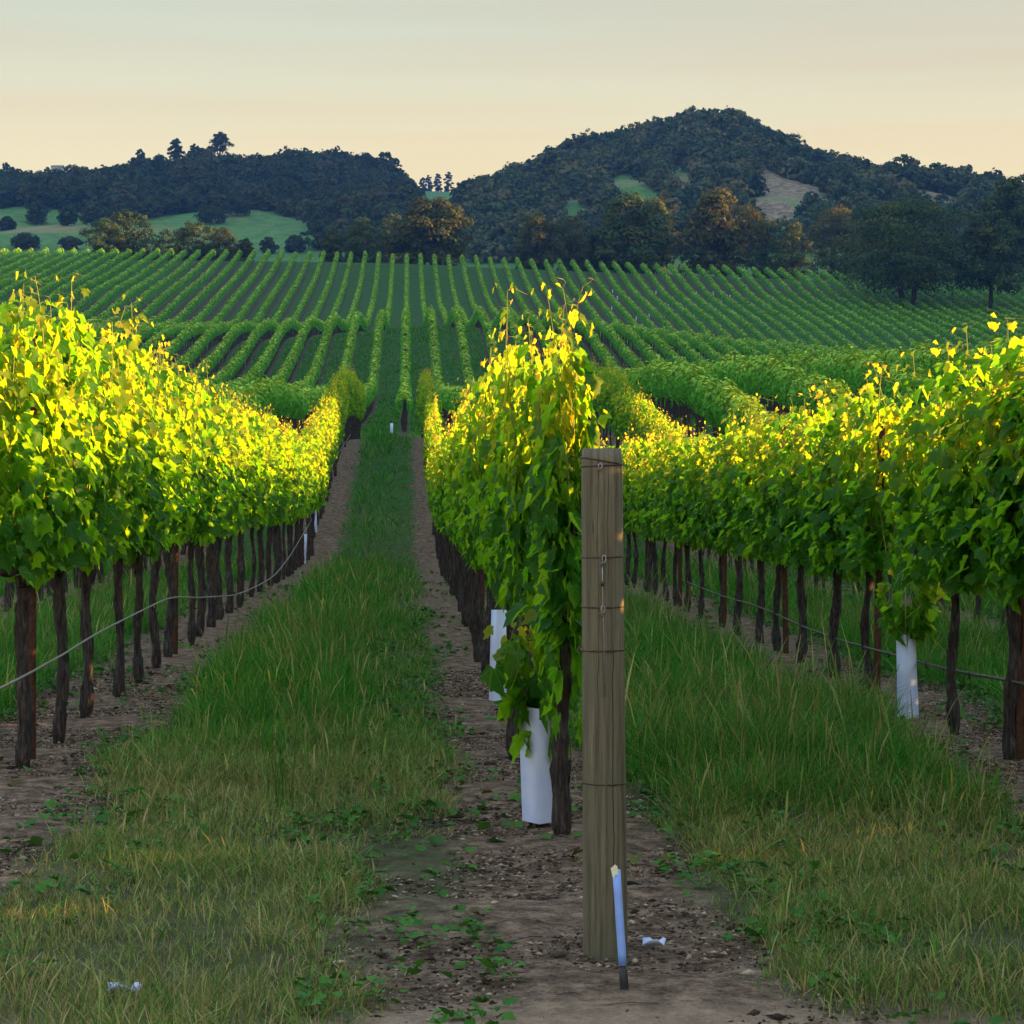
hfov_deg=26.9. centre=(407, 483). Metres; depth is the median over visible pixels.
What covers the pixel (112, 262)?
vine row
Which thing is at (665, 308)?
vine row
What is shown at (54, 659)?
drip hose
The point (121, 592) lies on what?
vine stake
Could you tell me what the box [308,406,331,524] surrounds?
grape vine
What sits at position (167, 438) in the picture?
grape vine
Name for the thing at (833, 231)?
oak tree
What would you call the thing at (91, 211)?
meadow tree
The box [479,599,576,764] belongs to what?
young vine
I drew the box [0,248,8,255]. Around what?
vine row
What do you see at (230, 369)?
vine row
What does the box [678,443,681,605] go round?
vine stake
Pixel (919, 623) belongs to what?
young vine
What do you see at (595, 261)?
oak tree
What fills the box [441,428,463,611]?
grape vine
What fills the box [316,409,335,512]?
grape vine
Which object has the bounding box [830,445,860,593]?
grape vine
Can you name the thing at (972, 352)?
vine row
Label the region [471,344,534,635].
grape vine
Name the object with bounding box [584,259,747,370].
vine row
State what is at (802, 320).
vine row
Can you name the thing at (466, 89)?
sky
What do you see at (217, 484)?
grape vine
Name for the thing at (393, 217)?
oak tree
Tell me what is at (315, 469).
grape vine
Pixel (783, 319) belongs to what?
vine row
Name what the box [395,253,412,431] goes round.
vine row
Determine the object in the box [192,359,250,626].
grape vine
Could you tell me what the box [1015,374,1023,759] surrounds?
vine stake
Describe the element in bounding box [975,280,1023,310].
vine row
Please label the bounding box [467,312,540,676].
grape vine
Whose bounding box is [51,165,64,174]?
farm house
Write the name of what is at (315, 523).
grow tube
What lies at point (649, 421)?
grape vine
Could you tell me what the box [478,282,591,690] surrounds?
grape vine
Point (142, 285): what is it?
vine row
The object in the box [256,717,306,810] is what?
grass tuft
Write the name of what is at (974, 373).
vine row
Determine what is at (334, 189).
woodland
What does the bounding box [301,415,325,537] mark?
grape vine
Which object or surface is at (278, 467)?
grape vine
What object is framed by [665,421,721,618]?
grape vine
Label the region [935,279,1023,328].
vine row
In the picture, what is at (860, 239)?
oak tree
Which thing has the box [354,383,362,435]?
grape vine
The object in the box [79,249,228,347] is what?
vine row
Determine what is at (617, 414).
grape vine
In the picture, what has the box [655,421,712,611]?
grape vine
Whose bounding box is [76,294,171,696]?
grape vine
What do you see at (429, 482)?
grape vine
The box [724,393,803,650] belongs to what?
grape vine
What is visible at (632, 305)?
vine row
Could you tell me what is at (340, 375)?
grape vine
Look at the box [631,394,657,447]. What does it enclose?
grape vine
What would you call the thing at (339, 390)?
grape vine
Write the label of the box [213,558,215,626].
vine stake
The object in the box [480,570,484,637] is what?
vine stake
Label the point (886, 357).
vine row
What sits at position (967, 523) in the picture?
grape vine
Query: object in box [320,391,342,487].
grape vine
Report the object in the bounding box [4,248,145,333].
vine row
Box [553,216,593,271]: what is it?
oak tree
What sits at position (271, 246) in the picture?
meadow tree
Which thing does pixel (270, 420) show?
grape vine
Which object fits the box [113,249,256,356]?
vine row
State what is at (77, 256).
vine row
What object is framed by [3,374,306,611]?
vine row
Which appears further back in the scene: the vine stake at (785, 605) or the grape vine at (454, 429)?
the grape vine at (454, 429)
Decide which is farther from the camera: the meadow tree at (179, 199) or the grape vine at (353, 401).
the meadow tree at (179, 199)
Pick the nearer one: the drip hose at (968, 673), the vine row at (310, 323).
the drip hose at (968, 673)
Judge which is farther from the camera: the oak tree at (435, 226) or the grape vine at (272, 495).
the oak tree at (435, 226)
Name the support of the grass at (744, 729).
on the ground at (702, 997)
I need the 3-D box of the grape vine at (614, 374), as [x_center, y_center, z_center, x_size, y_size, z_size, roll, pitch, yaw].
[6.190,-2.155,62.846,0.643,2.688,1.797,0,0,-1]
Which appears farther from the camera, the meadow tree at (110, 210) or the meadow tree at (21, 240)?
the meadow tree at (110, 210)
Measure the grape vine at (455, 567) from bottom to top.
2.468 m
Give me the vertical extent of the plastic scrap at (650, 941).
0.023 m
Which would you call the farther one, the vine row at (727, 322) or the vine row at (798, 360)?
the vine row at (727, 322)
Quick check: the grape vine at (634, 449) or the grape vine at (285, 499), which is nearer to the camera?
the grape vine at (634, 449)
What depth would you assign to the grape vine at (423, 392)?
63.60 m
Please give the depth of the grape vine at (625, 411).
57.94 m
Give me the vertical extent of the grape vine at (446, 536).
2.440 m
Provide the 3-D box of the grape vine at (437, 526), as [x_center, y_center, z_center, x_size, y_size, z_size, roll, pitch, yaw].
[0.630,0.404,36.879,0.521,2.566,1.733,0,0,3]
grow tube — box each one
[304,534,306,563]
[310,512,316,532]
[390,423,392,432]
[489,610,506,700]
[519,707,551,823]
[896,634,918,717]
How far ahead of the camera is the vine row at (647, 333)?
239.77 m
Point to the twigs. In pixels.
(502, 819)
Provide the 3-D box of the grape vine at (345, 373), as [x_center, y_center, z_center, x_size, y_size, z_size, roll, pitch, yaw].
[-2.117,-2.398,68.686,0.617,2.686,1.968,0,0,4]
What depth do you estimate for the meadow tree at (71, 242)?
631.41 m
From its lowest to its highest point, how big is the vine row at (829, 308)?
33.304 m
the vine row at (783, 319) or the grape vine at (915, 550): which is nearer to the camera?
the grape vine at (915, 550)
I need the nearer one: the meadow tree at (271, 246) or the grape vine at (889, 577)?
the grape vine at (889, 577)
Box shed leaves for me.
[0,568,1020,940]
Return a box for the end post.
[576,448,630,960]
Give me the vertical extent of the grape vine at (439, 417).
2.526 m
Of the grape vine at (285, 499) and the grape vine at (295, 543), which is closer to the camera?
the grape vine at (285, 499)
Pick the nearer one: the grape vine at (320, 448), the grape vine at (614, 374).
the grape vine at (320, 448)
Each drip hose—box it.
[0,434,350,688]
[682,580,1023,689]
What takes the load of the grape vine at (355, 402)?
on the ground at (702, 997)
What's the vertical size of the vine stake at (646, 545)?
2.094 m
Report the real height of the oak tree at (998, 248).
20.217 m
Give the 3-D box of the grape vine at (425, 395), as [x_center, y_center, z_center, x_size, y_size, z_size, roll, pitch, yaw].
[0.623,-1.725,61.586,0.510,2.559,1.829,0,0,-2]
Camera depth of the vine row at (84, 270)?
367.87 m
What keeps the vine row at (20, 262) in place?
on the ground at (702, 997)
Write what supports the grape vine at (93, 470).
on the ground at (702, 997)
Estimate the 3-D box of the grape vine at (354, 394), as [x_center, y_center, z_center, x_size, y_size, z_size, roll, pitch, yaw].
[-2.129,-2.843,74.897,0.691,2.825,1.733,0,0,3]
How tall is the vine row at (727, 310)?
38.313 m
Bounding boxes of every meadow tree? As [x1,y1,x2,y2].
[0,216,16,230]
[9,232,41,248]
[24,198,51,223]
[56,205,79,225]
[57,236,83,249]
[79,202,105,225]
[101,200,128,223]
[129,202,149,223]
[165,194,195,213]
[193,205,227,223]
[224,196,254,215]
[259,237,279,252]
[284,234,305,252]
[299,221,326,248]
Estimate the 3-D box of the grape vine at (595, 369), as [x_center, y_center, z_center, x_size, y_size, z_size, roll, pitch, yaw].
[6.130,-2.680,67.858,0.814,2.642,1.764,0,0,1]
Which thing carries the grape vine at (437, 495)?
on the ground at (702, 997)
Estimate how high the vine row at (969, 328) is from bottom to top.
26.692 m
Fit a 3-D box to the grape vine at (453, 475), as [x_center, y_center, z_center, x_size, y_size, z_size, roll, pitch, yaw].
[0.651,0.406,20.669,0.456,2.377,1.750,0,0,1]
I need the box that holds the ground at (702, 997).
[0,153,1023,1023]
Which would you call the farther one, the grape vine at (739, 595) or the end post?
the grape vine at (739, 595)
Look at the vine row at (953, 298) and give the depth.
379.89 m
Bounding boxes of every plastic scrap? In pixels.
[108,982,142,992]
[643,937,665,945]
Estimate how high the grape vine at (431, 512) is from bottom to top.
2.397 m
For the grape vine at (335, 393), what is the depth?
58.52 m
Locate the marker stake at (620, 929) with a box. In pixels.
[611,865,628,989]
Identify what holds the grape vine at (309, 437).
on the ground at (702, 997)
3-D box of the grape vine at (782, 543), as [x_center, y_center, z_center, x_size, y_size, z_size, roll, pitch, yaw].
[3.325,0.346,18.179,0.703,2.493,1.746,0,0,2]
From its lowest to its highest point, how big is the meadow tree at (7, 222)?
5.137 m
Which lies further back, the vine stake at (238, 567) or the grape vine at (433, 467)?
the grape vine at (433, 467)
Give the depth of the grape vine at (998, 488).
11.28 m
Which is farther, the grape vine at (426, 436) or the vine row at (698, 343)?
the vine row at (698, 343)
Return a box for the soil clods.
[0,665,1023,1023]
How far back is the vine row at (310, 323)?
231.31 m
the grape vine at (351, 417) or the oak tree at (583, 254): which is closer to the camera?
the grape vine at (351, 417)
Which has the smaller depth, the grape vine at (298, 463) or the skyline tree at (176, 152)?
the grape vine at (298, 463)
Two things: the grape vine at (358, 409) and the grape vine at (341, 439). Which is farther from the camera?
the grape vine at (358, 409)
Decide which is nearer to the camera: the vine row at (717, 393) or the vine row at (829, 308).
the vine row at (717, 393)
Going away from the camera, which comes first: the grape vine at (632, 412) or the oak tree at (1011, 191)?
the grape vine at (632, 412)
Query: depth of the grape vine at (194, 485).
18.95 m
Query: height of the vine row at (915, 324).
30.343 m
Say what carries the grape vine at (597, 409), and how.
on the ground at (702, 997)
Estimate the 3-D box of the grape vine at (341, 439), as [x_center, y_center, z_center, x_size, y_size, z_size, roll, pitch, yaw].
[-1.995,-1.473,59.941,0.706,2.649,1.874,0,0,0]
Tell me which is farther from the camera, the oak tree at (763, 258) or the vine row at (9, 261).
the oak tree at (763, 258)
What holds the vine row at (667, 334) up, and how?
on the ground at (702, 997)
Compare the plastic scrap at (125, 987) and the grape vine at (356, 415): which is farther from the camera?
the grape vine at (356, 415)
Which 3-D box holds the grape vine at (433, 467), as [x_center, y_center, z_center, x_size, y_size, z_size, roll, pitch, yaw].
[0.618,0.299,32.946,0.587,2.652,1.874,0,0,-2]
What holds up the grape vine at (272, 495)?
on the ground at (702, 997)
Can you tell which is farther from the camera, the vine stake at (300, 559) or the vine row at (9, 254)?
the vine row at (9, 254)
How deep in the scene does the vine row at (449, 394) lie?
190.46 m
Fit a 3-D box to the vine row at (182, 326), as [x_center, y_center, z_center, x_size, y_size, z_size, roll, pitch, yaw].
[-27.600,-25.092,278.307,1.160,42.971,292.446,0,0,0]
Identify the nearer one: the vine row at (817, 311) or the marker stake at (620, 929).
the marker stake at (620, 929)
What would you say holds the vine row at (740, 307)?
on the ground at (702, 997)
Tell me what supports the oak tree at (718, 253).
on the ground at (702, 997)
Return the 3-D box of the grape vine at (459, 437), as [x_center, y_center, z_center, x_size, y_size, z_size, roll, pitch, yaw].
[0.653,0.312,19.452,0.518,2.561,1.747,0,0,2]
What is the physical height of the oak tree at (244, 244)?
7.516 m
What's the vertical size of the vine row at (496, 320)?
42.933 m
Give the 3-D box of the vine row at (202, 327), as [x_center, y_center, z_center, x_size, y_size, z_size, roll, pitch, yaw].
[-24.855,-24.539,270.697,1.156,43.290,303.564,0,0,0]
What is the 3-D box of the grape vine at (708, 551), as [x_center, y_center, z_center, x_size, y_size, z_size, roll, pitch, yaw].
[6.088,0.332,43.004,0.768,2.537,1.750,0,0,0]
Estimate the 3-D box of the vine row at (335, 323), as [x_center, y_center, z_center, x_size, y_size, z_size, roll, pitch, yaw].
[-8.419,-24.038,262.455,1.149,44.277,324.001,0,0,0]
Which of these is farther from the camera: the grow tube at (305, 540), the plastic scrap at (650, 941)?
the grow tube at (305, 540)
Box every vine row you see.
[0,247,33,267]
[0,247,48,274]
[0,247,76,288]
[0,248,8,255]
[0,248,21,260]
[0,248,63,281]
[0,248,89,300]
[0,248,118,326]
[2,248,131,329]
[3,248,105,303]
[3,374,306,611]
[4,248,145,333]
[4,249,186,350]
[5,248,159,348]
[5,248,173,349]
[6,249,200,350]
[75,249,215,345]
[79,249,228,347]
[86,250,242,349]
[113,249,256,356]
[115,248,270,366]
[142,250,283,371]
[153,251,297,381]
[159,374,232,402]
[187,250,312,380]
[193,251,325,383]
[210,250,339,389]
[215,251,353,390]
[237,251,367,419]
[289,251,381,434]
[346,253,394,431]
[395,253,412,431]
[418,252,470,427]
[432,253,479,408]
[446,255,501,368]
[459,255,630,424]
[473,255,698,416]
[487,256,738,419]
[501,257,810,411]
[515,257,863,414]
[529,258,920,411]
[543,259,971,406]
[557,259,964,405]
[569,259,759,380]
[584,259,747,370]
[599,261,793,372]
[612,260,827,374]
[620,354,921,551]
[625,262,843,377]
[640,263,841,375]
[654,262,857,362]
[666,263,870,356]
[668,350,909,433]
[680,263,939,374]
[696,264,922,364]
[709,264,920,365]
[721,264,825,348]
[731,344,961,414]
[736,266,944,358]
[752,267,858,349]
[763,267,875,349]
[777,267,891,351]
[792,268,907,353]
[796,342,1016,405]
[806,269,927,351]
[818,268,941,354]
[832,270,963,354]
[848,272,980,352]
[855,337,1023,406]
[867,274,999,355]
[888,282,1004,344]
[893,278,1011,343]
[920,283,1023,338]
[926,278,1023,335]
[927,346,1018,390]
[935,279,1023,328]
[947,276,1023,322]
[971,282,1023,315]
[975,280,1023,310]
[997,282,1023,302]
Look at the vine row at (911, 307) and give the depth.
367.12 m
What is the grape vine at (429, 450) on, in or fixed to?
on the ground at (702, 997)
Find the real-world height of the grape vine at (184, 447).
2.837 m
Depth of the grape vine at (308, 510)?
41.42 m
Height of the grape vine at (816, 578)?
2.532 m
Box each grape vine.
[0,271,99,768]
[1,269,132,743]
[69,316,144,716]
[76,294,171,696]
[110,350,186,682]
[136,335,201,668]
[149,348,211,656]
[166,362,230,645]
[180,382,237,636]
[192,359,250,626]
[208,389,255,619]
[218,393,253,612]
[231,392,268,602]
[235,395,274,607]
[246,404,278,596]
[256,404,288,583]
[256,411,283,591]
[261,409,293,585]
[273,416,294,583]
[278,432,300,581]
[281,420,308,579]
[281,423,316,573]
[282,422,314,569]
[283,421,318,564]
[285,432,308,576]
[295,434,315,567]
[299,414,324,544]
[300,433,326,559]
[301,409,333,476]
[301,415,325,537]
[308,399,338,507]
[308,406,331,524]
[309,398,340,501]
[310,433,330,555]
[314,408,334,518]
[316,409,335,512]
[317,395,340,495]
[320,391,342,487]
[324,376,344,470]
[324,381,342,481]
[327,373,348,461]
[328,366,348,455]
[329,383,348,476]
[331,371,346,421]
[334,370,350,412]
[334,371,349,454]
[336,371,352,448]
[337,364,356,440]
[339,364,353,446]
[343,370,355,443]
[345,368,361,439]
[346,370,358,438]
[349,369,357,439]
[352,374,361,438]
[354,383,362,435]
[355,381,363,438]
[356,382,364,438]
[357,384,366,438]
[359,381,365,438]
[417,369,432,410]
[417,377,430,423]
[420,379,433,407]
[421,376,435,421]
[421,380,437,431]
[421,391,438,443]
[422,369,432,383]
[422,384,444,430]
[422,412,441,458]
[423,391,438,418]
[423,412,438,440]
[423,417,443,475]
[424,396,437,430]
[424,431,442,534]
[424,451,436,548]
[425,416,441,473]
[426,403,442,433]
[426,440,442,575]
[427,455,438,558]
[427,476,439,539]
[428,423,450,583]
[428,425,454,594]
[430,434,444,577]
[431,440,446,580]
[431,456,448,581]
[434,437,450,584]
[435,419,458,598]
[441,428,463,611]
[442,401,469,626]
[444,397,471,632]
[444,400,468,561]
[451,448,471,642]
[452,378,481,642]
[452,402,483,661]
[454,374,491,672]
[460,356,504,664]
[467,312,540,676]
[470,326,544,759]
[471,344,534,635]
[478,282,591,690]
[518,277,611,834]
[589,357,610,438]
[592,357,610,440]
[596,364,612,445]
[597,367,618,445]
[603,436,634,452]
[606,367,630,447]
[607,368,629,447]
[611,380,634,441]
[612,386,636,440]
[616,381,642,440]
[619,423,652,587]
[623,428,664,591]
[623,440,631,584]
[626,394,648,442]
[627,436,665,595]
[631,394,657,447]
[635,401,662,447]
[636,432,677,600]
[642,407,668,441]
[645,413,670,441]
[646,416,697,604]
[651,415,680,440]
[655,416,686,442]
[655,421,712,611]
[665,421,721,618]
[688,427,748,626]
[705,451,712,559]
[707,413,767,634]
[711,405,793,642]
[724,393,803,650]
[728,550,731,565]
[750,559,753,570]
[754,378,836,662]
[780,390,875,678]
[807,361,923,691]
[814,574,818,587]
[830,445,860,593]
[874,472,905,604]
[875,340,1015,734]
[892,397,927,604]
[923,312,1023,759]
[928,405,945,617]
[973,592,981,624]
[976,336,1023,614]
[1001,606,1007,633]
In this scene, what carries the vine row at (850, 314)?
on the ground at (702, 997)
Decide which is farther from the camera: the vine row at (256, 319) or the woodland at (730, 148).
the woodland at (730, 148)
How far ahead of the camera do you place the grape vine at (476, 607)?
18.30 m
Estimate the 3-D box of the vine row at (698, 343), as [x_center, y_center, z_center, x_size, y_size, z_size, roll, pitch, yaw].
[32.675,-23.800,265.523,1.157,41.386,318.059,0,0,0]
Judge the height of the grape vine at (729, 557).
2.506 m
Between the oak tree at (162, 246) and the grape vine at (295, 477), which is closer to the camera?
the grape vine at (295, 477)
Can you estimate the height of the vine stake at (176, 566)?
2.480 m
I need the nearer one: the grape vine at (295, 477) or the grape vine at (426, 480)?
the grape vine at (295, 477)
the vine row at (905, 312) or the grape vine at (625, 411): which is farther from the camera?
the vine row at (905, 312)
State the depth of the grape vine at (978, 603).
23.17 m
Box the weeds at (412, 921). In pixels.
[0,603,1023,1023]
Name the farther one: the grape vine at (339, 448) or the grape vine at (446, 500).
the grape vine at (339, 448)
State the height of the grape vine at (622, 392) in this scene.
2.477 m
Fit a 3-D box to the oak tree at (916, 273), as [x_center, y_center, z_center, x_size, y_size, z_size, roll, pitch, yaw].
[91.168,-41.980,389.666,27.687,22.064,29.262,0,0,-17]
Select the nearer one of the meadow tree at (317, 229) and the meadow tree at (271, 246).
the meadow tree at (271, 246)
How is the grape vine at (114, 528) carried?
on the ground at (702, 997)
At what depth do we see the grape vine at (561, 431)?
8.82 m
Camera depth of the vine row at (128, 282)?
351.68 m
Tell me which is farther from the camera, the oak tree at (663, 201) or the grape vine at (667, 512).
the oak tree at (663, 201)
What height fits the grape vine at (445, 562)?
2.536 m
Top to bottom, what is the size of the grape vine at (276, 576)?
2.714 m
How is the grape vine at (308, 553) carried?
on the ground at (702, 997)
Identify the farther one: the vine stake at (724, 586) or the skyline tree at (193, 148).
the skyline tree at (193, 148)
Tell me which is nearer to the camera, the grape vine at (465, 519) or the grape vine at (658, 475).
the grape vine at (465, 519)
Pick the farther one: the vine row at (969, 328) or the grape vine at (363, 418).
the vine row at (969, 328)
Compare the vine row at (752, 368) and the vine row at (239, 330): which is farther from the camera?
the vine row at (239, 330)
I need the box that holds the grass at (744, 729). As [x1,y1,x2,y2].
[0,325,1023,1023]
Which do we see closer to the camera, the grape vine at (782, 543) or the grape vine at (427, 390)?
the grape vine at (782, 543)
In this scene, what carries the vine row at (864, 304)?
on the ground at (702, 997)
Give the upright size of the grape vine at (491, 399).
2.422 m
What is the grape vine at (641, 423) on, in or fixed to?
on the ground at (702, 997)
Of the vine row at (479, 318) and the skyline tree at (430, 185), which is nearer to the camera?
the vine row at (479, 318)
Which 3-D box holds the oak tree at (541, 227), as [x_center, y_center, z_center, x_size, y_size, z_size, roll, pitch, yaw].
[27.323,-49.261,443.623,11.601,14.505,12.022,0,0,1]
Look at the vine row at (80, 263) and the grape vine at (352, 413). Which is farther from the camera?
the vine row at (80, 263)
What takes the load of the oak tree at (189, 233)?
on the ground at (702, 997)
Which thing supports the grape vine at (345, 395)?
on the ground at (702, 997)
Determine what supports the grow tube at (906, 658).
on the ground at (702, 997)
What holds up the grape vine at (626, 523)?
on the ground at (702, 997)
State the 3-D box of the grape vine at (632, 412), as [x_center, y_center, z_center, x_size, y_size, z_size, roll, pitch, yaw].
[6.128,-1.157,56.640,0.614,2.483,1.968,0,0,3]
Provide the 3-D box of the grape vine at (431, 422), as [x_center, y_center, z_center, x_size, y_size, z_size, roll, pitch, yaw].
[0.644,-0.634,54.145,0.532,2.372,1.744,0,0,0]
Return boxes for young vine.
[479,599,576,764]
[875,567,950,647]
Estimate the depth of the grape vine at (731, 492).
20.86 m
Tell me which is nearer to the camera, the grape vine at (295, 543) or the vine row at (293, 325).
the grape vine at (295, 543)
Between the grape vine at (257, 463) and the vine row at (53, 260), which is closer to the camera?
the grape vine at (257, 463)
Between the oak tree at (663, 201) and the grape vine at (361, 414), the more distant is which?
the oak tree at (663, 201)
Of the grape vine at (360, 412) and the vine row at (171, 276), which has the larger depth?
the vine row at (171, 276)
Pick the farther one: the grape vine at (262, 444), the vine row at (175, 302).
the vine row at (175, 302)
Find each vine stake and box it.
[27,333,38,758]
[116,576,124,692]
[172,544,178,653]
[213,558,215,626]
[238,546,242,604]
[299,518,301,566]
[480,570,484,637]
[521,384,528,679]
[645,538,647,576]
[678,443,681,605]
[722,550,726,627]
[779,412,788,653]
[873,426,884,695]
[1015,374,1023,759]
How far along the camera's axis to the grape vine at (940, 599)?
24.42 m
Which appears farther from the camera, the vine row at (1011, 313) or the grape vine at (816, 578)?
the vine row at (1011, 313)
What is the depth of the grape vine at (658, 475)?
26.95 m
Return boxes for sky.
[0,0,1023,191]
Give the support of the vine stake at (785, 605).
on the ground at (702, 997)
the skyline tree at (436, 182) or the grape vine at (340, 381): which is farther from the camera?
the skyline tree at (436, 182)
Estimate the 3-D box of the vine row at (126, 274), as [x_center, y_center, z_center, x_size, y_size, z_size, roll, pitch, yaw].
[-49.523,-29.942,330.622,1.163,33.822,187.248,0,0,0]
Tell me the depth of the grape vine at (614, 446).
34.16 m
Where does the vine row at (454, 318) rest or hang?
on the ground at (702, 997)
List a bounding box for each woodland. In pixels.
[0,146,426,249]
[448,105,1023,262]
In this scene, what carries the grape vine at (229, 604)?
on the ground at (702, 997)
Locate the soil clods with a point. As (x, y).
(476, 687)
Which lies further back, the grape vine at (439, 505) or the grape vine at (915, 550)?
the grape vine at (439, 505)
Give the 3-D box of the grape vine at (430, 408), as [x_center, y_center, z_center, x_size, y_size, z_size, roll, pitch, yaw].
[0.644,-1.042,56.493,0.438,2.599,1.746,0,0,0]
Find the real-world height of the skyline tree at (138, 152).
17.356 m
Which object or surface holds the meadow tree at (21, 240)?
on the ground at (702, 997)
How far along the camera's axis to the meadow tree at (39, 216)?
736.25 m
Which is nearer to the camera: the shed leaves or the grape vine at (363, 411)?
the shed leaves
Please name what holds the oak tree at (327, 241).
on the ground at (702, 997)
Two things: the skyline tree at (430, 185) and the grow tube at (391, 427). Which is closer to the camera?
the grow tube at (391, 427)
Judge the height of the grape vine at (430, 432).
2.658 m
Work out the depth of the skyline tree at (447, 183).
1499.74 m
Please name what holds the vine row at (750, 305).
on the ground at (702, 997)
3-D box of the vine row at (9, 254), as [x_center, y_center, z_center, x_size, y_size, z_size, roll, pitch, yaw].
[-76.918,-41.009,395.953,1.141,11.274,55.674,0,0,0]
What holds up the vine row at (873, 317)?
on the ground at (702, 997)
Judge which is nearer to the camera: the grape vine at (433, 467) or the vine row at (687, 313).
the grape vine at (433, 467)
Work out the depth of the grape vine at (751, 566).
37.99 m
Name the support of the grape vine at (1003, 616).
on the ground at (702, 997)
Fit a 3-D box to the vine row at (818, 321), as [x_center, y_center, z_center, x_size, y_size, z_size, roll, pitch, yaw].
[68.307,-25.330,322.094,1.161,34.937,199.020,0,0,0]
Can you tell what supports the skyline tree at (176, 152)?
on the ground at (702, 997)
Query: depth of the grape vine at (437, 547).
44.08 m
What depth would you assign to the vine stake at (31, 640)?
11.89 m
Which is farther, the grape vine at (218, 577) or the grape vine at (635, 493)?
the grape vine at (635, 493)
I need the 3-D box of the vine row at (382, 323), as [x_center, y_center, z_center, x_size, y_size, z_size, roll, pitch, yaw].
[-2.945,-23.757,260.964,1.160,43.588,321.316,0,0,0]
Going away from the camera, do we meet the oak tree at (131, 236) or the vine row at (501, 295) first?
the vine row at (501, 295)
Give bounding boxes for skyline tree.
[135,149,144,158]
[167,138,185,159]
[187,143,199,155]
[206,131,234,154]
[418,177,426,190]
[424,175,432,190]
[433,173,442,190]
[443,171,453,191]
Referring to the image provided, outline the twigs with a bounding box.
[0,631,1002,1005]
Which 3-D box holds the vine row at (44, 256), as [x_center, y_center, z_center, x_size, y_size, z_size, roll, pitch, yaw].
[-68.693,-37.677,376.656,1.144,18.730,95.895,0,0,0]
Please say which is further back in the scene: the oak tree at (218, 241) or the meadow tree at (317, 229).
the meadow tree at (317, 229)
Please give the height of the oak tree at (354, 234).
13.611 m
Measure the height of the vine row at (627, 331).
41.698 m
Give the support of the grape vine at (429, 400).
on the ground at (702, 997)
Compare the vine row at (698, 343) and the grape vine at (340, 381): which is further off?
the vine row at (698, 343)
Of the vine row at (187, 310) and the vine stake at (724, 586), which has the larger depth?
the vine row at (187, 310)
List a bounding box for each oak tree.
[79,217,128,259]
[104,208,159,259]
[149,228,185,259]
[168,221,214,260]
[205,227,238,260]
[235,238,254,260]
[318,229,344,261]
[341,216,388,262]
[371,213,412,263]
[385,196,474,265]
[511,212,565,269]
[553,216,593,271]
[579,191,684,273]
[582,234,610,271]
[655,190,682,274]
[678,186,762,276]
[745,218,790,278]
[773,221,815,279]
[806,204,863,281]
[815,193,983,311]
[851,205,920,282]
[943,207,1023,313]
[971,176,1023,276]
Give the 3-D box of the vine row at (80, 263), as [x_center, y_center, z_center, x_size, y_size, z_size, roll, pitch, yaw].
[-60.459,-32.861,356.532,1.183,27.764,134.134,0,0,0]
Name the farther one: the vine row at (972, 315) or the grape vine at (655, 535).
the vine row at (972, 315)
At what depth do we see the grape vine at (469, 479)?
16.01 m
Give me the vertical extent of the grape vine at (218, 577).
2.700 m
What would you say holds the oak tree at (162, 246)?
on the ground at (702, 997)
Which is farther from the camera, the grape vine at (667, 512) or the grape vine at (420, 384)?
the grape vine at (420, 384)
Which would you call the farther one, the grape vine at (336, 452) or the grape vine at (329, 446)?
the grape vine at (336, 452)
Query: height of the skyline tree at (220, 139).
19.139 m
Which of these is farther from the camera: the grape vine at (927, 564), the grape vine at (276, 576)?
the grape vine at (276, 576)
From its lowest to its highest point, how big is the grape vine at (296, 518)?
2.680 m
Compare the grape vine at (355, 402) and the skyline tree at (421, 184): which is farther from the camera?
the skyline tree at (421, 184)
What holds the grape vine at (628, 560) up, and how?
on the ground at (702, 997)
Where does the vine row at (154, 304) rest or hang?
on the ground at (702, 997)
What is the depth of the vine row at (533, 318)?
235.35 m
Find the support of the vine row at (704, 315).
on the ground at (702, 997)
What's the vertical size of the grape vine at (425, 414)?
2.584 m
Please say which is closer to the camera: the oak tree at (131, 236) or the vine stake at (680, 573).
the vine stake at (680, 573)
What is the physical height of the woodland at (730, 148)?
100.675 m
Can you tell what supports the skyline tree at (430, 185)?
on the ground at (702, 997)
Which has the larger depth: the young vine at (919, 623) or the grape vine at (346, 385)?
the grape vine at (346, 385)
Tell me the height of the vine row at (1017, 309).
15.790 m
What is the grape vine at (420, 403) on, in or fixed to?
on the ground at (702, 997)
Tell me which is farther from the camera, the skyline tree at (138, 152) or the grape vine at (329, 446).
the skyline tree at (138, 152)
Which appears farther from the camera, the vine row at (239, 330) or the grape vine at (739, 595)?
the vine row at (239, 330)
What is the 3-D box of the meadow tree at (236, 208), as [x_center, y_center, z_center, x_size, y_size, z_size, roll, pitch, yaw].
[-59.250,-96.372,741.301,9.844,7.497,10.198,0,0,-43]
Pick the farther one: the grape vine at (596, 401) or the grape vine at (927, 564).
the grape vine at (596, 401)
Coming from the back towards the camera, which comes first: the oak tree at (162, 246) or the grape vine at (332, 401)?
the oak tree at (162, 246)
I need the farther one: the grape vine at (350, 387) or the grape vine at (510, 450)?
the grape vine at (350, 387)
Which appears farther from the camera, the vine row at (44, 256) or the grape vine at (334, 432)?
the vine row at (44, 256)
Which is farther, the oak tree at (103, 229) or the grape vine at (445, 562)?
the oak tree at (103, 229)
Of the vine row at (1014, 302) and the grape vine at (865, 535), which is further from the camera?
the vine row at (1014, 302)
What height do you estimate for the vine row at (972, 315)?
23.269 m
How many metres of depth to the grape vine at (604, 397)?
63.98 m

